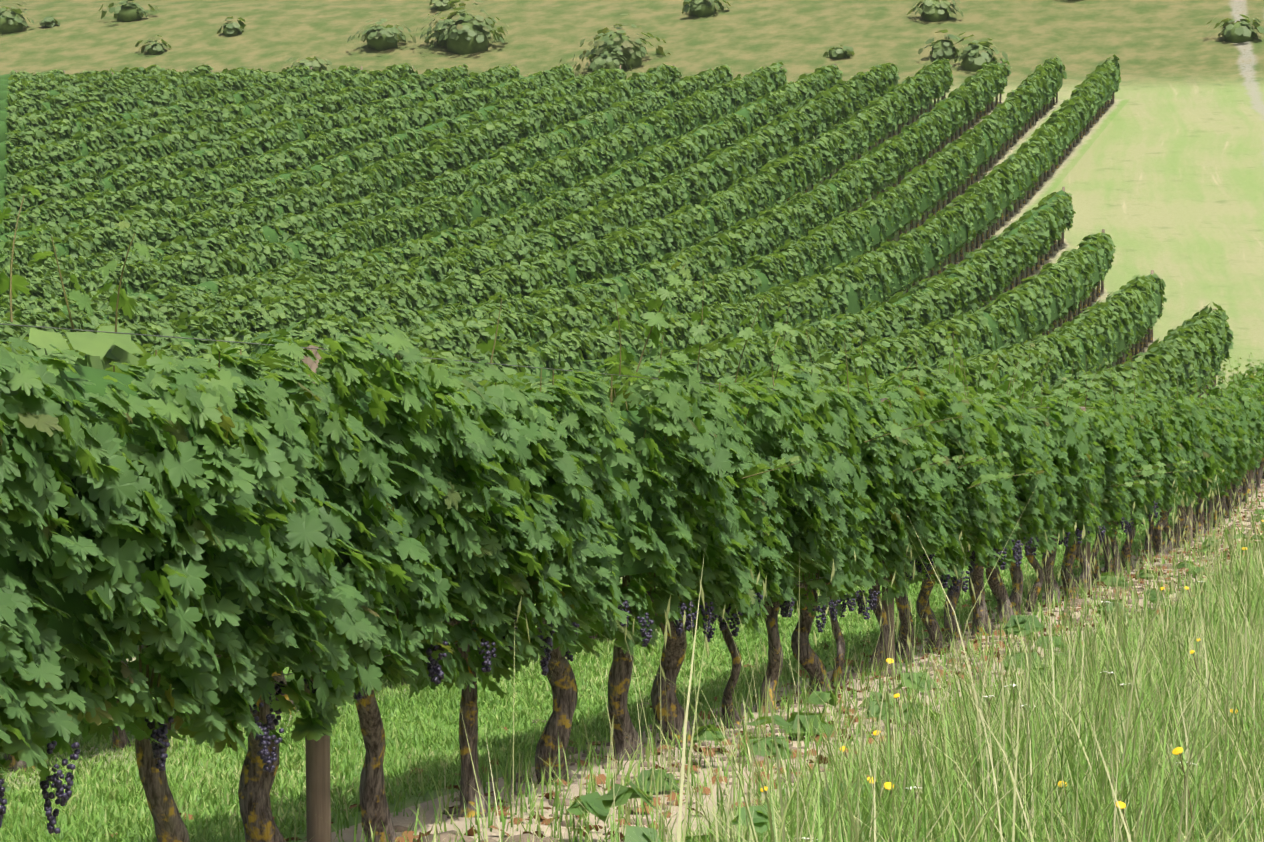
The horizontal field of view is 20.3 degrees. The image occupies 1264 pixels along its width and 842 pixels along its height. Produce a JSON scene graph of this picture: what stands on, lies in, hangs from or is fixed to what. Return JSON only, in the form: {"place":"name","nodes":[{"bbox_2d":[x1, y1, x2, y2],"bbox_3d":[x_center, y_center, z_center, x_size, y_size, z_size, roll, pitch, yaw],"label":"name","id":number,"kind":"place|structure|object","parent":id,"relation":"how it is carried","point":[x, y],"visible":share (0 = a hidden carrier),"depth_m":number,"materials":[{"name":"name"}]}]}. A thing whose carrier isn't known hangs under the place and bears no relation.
{"place":"outdoors","nodes":[
{"label":"outdoors","id":0,"kind":"place"},
{"bbox_2d":[0,323,1224,699],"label":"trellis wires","id":1,"kind":"object","parent":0,"point":[422,357],"visible":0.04,"depth_m":10.48,"materials":[{"name":"grey metal"}]},
{"bbox_2d":[0,460,1263,841],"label":"grass","id":2,"kind":"structure","parent":0,"point":[1038,754],"depth_m":13.07,"materials":[{"name":"green plant"}]},
{"bbox_2d":[0,0,1263,841],"bbox_3d":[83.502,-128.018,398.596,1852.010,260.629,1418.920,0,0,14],"label":"terrain","id":3,"kind":"structure","parent":0,"point":[1161,171],"depth_m":150.97,"materials":[{"name":"green plant"}]},
{"bbox_2d":[0,0,1263,72],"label":"bank scrub","id":4,"kind":"object","parent":3,"relation":"on","point":[486,24],"depth_m":159.53,"materials":[{"name":"green plant"}]},
{"bbox_2d":[4,95,1263,841],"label":"vine trunks","id":5,"kind":"object","parent":3,"relation":"on","point":[254,789],"visible":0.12,"depth_m":15.66,"materials":[{"name":"brown wood"}]},
{"bbox_2d":[0,501,1158,833],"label":"grape clusters","id":6,"kind":"object","parent":5,"relation":"hanging from","point":[264,739],"visible":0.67,"depth_m":12.64,"materials":[{"name":"purple food"}]},
{"bbox_2d":[0,54,1234,656],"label":"vine rows","id":7,"kind":"object","parent":5,"relation":"on","point":[1206,334],"depth_m":93.62,"materials":[{"name":"green plant"}]},
{"bbox_2d":[0,188,1263,791],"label":"vine leaves","id":8,"kind":"object","parent":5,"relation":"attached to","point":[562,524],"visible":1,"depth_m":11.76,"materials":[{"name":"green plant"}]},
{"bbox_2d":[15,61,1252,841],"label":"trellis posts","id":9,"kind":"object","parent":3,"relation":"on","point":[319,791],"visible":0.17,"depth_m":10.92,"materials":[{"name":"wood"}]},
{"bbox_2d":[103,484,1263,841],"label":"stones","id":10,"kind":"object","parent":3,"relation":"on","point":[597,780],"visible":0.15,"depth_m":16.00,"materials":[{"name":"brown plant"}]},
{"bbox_2d":[270,507,1260,841],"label":"soil strip","id":11,"kind":"object","parent":3,"relation":"on","point":[446,835],"visible":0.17,"depth_m":15.84,"materials":[{"name":"brown soil"}]},
{"bbox_2d":[561,499,1263,841],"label":"verge weeds","id":12,"kind":"object","parent":3,"relation":"on","point":[598,805],"visible":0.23,"depth_m":15.93,"materials":[{"name":"green plant"}]},
{"bbox_2d":[765,522,1263,841],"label":"dry grass stalks","id":13,"kind":"object","parent":3,"relation":"on","point":[1013,692],"visible":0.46,"depth_m":13.04,"materials":[{"name":"beige plant"}]},
{"bbox_2d":[795,581,1202,840],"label":"white wildflower umbels","id":14,"kind":"object","parent":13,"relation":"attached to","point":[1029,706],"visible":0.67,"depth_m":13.06,"materials":[{"name":"white plant"}]},
{"bbox_2d":[761,520,1262,808],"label":"yellow flowers","id":15,"kind":"object","parent":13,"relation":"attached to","point":[887,786],"visible":0.65,"depth_m":10.48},
{"bbox_2d":[2,195,1263,705],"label":"vine shoots","id":16,"kind":"object","parent":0,"point":[624,583],"visible":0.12,"depth_m":15.15,"materials":[{"name":"plant"}]}
]}

